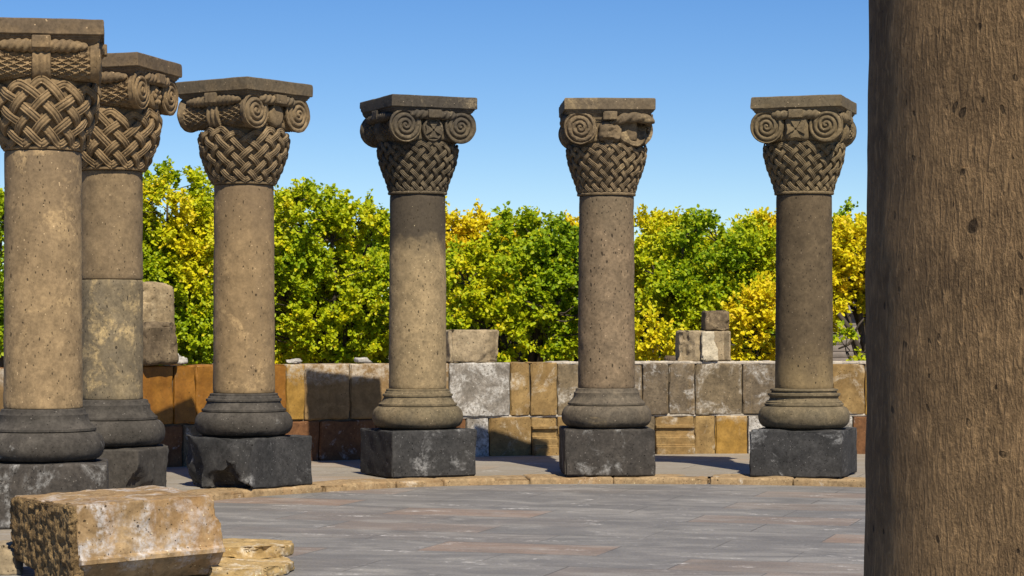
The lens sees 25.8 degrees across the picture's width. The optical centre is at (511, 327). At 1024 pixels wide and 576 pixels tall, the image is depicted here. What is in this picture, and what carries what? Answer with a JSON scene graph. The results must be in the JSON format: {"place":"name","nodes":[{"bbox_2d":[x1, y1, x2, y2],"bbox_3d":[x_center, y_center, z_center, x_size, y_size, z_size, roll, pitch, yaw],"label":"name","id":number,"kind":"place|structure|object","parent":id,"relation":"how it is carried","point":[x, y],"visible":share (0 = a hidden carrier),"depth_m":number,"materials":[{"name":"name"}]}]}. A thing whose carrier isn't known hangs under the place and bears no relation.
{"place":"outdoors","nodes":[
{"label":"outdoors","id":0,"kind":"place"},
{"bbox_2d":[0,453,864,540],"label":"stone platform","id":1,"kind":"structure","parent":0,"point":[705,465],"depth_m":21.16,"materials":[{"name":"grey stone"}]},
{"bbox_2d":[0,17,108,528],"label":"stone column","id":2,"kind":"structure","parent":1,"relation":"on","point":[51,439],"depth_m":14.85,"materials":[{"name":"beige stone"}]},
{"bbox_2d":[81,52,181,488],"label":"stone column","id":3,"kind":"structure","parent":1,"relation":"on","point":[139,91],"depth_m":16.77,"materials":[{"name":"beige stone"}]},
{"bbox_2d":[176,76,312,488],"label":"stone column","id":4,"kind":"structure","parent":1,"relation":"on","point":[243,422],"depth_m":18.41,"materials":[{"name":"beige stone"}]},
{"bbox_2d":[360,94,476,477],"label":"stone column","id":5,"kind":"structure","parent":1,"relation":"on","point":[417,413],"depth_m":19.75,"materials":[{"name":"beige stone"}]},
{"bbox_2d":[0,360,866,466],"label":"wall","id":6,"kind":"structure","parent":1,"relation":"on","point":[517,408],"depth_m":23.10,"materials":[{"name":"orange stone"}]},
{"bbox_2d":[143,281,174,324],"bbox_3d":[-3.497,-0.044,21.263,0.539,0.793,0.364,0,0,-44],"label":"tall boulder","id":7,"kind":"object","parent":6,"relation":"on","point":[158,301],"visible":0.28,"depth_m":21.18,"materials":[{"name":"beige stone"}]},
{"bbox_2d":[143,321,178,365],"bbox_3d":[-3.357,0.148,21.094,0.428,0.421,0.262,0,0,-44],"label":"dark boulder","id":8,"kind":"object","parent":6,"relation":"on","point":[160,344],"visible":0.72,"depth_m":20.99,"materials":[{"name":"stone"}]},
{"bbox_2d":[174,354,187,364],"bbox_3d":[-3.202,0.290,21.324,0.213,0.125,0.176,0,0,-43],"label":"white rock","id":9,"kind":"object","parent":6,"relation":"on","point":[183,360],"visible":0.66,"depth_m":21.29,"materials":[{"name":"white stone"}]},
{"bbox_2d":[286,358,301,363],"bbox_3d":[-2.150,0.328,22.125,0.146,0.056,0.124,0,0,-34],"label":"flat white rock","id":10,"kind":"object","parent":6,"relation":"on","point":[296,361],"visible":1,"depth_m":22.10,"materials":[{"name":"white stone"}]},
{"bbox_2d":[354,357,372,362],"bbox_3d":[-1.490,0.324,22.517,0.173,0.062,0.131,0,0,-29],"label":"flat white rock","id":11,"kind":"object","parent":6,"relation":"on","point":[362,360],"visible":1,"depth_m":22.46,"materials":[{"name":"white stone"}]},
{"bbox_2d":[446,329,498,362],"bbox_3d":[-0.449,0.186,23.154,0.562,0.343,0.400,0,0,-21],"label":"carved stone","id":12,"kind":"object","parent":6,"relation":"on","point":[475,346],"visible":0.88,"depth_m":23.00,"materials":[{"name":"beige stone"}]},
{"bbox_2d":[664,356,675,360],"bbox_3d":[1.661,0.323,23.588,0.114,0.065,0.141,0,0,-6],"label":"stone chip","id":13,"kind":"object","parent":6,"relation":"on","point":[669,358],"visible":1,"depth_m":23.53,"materials":[{"name":"stone"}]},
{"bbox_2d":[675,330,731,361],"bbox_3d":[2.018,0.191,23.658,0.570,0.334,0.413,0,0,-4],"label":"broken pedestal","id":14,"kind":"object","parent":6,"relation":"on","point":[699,345],"visible":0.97,"depth_m":23.53,"materials":[{"name":"stone"}]},
{"bbox_2d":[701,310,729,330],"bbox_3d":[2.147,-0.076,23.660,0.272,0.224,0.276,0,0,-6],"label":"rough cube stone","id":15,"kind":"object","parent":14,"relation":"on","point":[715,320],"visible":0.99,"depth_m":23.53,"materials":[{"name":"beige stone"}]},
{"bbox_2d":[558,98,655,475],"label":"stone column","id":16,"kind":"structure","parent":1,"relation":"on","point":[606,420],"depth_m":19.95,"materials":[{"name":"beige stone"}]},
{"bbox_2d":[749,94,856,477],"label":"stone column","id":17,"kind":"structure","parent":1,"relation":"on","point":[804,413],"depth_m":19.75,"materials":[{"name":"beige stone"}]},
{"bbox_2d":[0,477,865,575],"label":"paved floor","id":18,"kind":"structure","parent":0,"point":[708,529],"depth_m":15.23,"materials":[{"name":"grey stone"}]},
{"bbox_2d":[0,540,22,574],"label":"stone slab","id":19,"kind":"object","parent":18,"relation":"on","point":[10,564],"depth_m":12.43,"materials":[{"name":"beige stone"}]},
{"bbox_2d":[9,485,224,575],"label":"fallen block","id":20,"kind":"object","parent":18,"relation":"on","point":[151,530],"depth_m":12.05,"materials":[{"name":"stone"}]},
{"bbox_2d":[199,557,294,575],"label":"stone slab","id":21,"kind":"object","parent":18,"relation":"on","point":[234,566],"depth_m":12.37,"materials":[{"name":"beige stone"}]},
{"bbox_2d":[222,538,293,557],"bbox_3d":[-1.545,1.280,13.020,0.570,0.082,0.528,0,0,8],"label":"stone slab","id":22,"kind":"object","parent":21,"relation":"on","point":[246,548],"depth_m":12.83,"materials":[{"name":"beige stone"}]},
{"bbox_2d":[0,0,868,312],"label":"sky","id":23,"kind":"structure","parent":0,"point":[703,63],"materials":[{"name":"blue"}]},
{"bbox_2d":[833,302,859,360],"bbox_3d":[6.039,0.396,38.000,2.500,2.151,1.900,0,0,0],"label":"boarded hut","id":24,"kind":"object","parent":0,"point":[839,355],"depth_m":37.21,"materials":[{"name":"grey wood"}]},
{"bbox_2d":[864,0,1023,575],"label":"stone column","id":25,"kind":"structure","parent":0,"point":[944,344],"depth_m":3.25,"materials":[{"name":"brown stone"}]},
{"label":"ground","id":26,"kind":"structure","parent":0,"visible":0},
{"bbox_2d":[0,244,3,292],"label":"background tree","id":27,"kind":"object","parent":26,"relation":"on","point":[2,257],"depth_m":33.54,"materials":[{"name":"green plant"}]},
{"bbox_2d":[0,187,4,366],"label":"apricot tree","id":28,"kind":"object","parent":26,"relation":"on","point":[1,278],"visible":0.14,"depth_m":26.06,"materials":[{"name":"green plant"}]},
{"bbox_2d":[142,155,213,364],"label":"apricot tree","id":29,"kind":"object","parent":26,"relation":"on","point":[178,251],"visible":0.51,"depth_m":26.98,"materials":[{"name":"yellow plant"}]},
{"bbox_2d":[207,190,302,363],"bbox_3d":[-3.323,-0.285,29.050,1.666,3.522,1.506,0,0,0],"label":"apricot tree","id":30,"kind":"object","parent":26,"relation":"on","point":[277,279],"visible":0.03,"depth_m":28.78,"materials":[{"name":"green plant"}]},
{"bbox_2d":[212,214,389,362],"bbox_3d":[-2.795,-0.114,33.240,3.731,3.180,2.130,0,0,0],"label":"background tree","id":31,"kind":"object","parent":26,"relation":"on","point":[380,357],"depth_m":33.11,"materials":[{"name":"green plant"}]},
{"bbox_2d":[274,176,389,363],"bbox_3d":[-2.348,-0.222,28.083,2.549,3.395,1.430,0,0,0],"label":"apricot tree","id":32,"kind":"object","parent":26,"relation":"on","point":[315,286],"visible":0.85,"depth_m":27.94,"materials":[{"name":"green plant"}]},
{"bbox_2d":[445,196,578,341],"bbox_3d":[0.163,-0.191,30.363,3.129,3.334,1.249,0,0,0],"label":"apricot tree","id":33,"kind":"object","parent":26,"relation":"on","point":[465,227],"visible":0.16,"depth_m":30.17,"materials":[{"name":"yellow plant"}]},
{"bbox_2d":[446,233,577,361],"bbox_3d":[0.025,-0.036,33.204,3.576,3.024,2.129,0,0,0],"label":"background tree","id":34,"kind":"object","parent":26,"relation":"on","point":[453,327],"visible":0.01,"depth_m":32.74,"materials":[{"name":"green plant"}]},
{"bbox_2d":[446,201,578,362],"bbox_3d":[0.114,-0.047,27.384,2.722,3.046,1.434,0,0,0],"label":"apricot tree","id":35,"kind":"object","parent":26,"relation":"on","point":[548,283],"visible":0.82,"depth_m":27.18,"materials":[{"name":"green plant"}]},
{"bbox_2d":[185,474,864,500],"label":"kerb","id":36,"kind":"structure","parent":26,"relation":"on","point":[214,494],"depth_m":19.49,"materials":[{"name":"beige stone"}]},
{"bbox_2d":[634,300,686,360],"bbox_3d":[1.663,0.575,25.745,0.752,1.795,0.611,0,0,0],"label":"yellow bush","id":37,"kind":"object","parent":26,"relation":"on","point":[652,342],"visible":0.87,"depth_m":25.69,"materials":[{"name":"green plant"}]},
{"bbox_2d":[634,204,716,348],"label":"apricot tree","id":38,"kind":"object","parent":26,"relation":"on","point":[658,221],"visible":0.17,"depth_m":30.02,"materials":[{"name":"yellow plant"}]},
{"bbox_2d":[634,231,774,353],"bbox_3d":[2.839,-0.041,33.134,4.049,3.033,2.377,0,0,0],"label":"background tree","id":39,"kind":"object","parent":26,"relation":"on","point":[636,299],"depth_m":32.83,"materials":[{"name":"green plant"}]},
{"bbox_2d":[634,204,775,360],"bbox_3d":[2.378,-0.042,27.713,2.485,3.036,1.336,0,0,0],"label":"apricot tree","id":40,"kind":"object","parent":26,"relation":"on","point":[679,277],"visible":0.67,"depth_m":27.45,"materials":[{"name":"green plant"}]},
{"bbox_2d":[720,270,775,360],"bbox_3d":[2.831,0.401,25.705,1.153,2.143,0.978,0,0,0],"label":"yellow bush","id":41,"kind":"object","parent":26,"relation":"on","point":[759,300],"visible":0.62,"depth_m":25.58,"materials":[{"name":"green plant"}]},
{"bbox_2d":[725,207,775,285],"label":"apricot tree","id":42,"kind":"object","parent":26,"relation":"on","point":[764,216],"visible":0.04,"depth_m":29.76,"materials":[{"name":"yellow plant"}]},
{"bbox_2d":[832,196,865,356],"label":"apricot tree","id":43,"kind":"object","parent":26,"relation":"on","point":[847,206],"visible":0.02,"depth_m":31.46,"materials":[{"name":"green plant"}]},
{"bbox_2d":[832,211,866,357],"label":"apricot tree","id":44,"kind":"object","parent":26,"relation":"on","point":[848,256],"visible":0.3,"depth_m":27.63,"materials":[{"name":"yellow plant"}]},
{"bbox_2d":[833,320,865,364],"bbox_3d":[4.079,0.688,25.916,1.076,1.569,0.580,0,0,0],"label":"green bush","id":45,"kind":"object","parent":26,"relation":"on","point":[853,336],"visible":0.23,"depth_m":25.96,"materials":[{"name":"green plant"}]}
]}

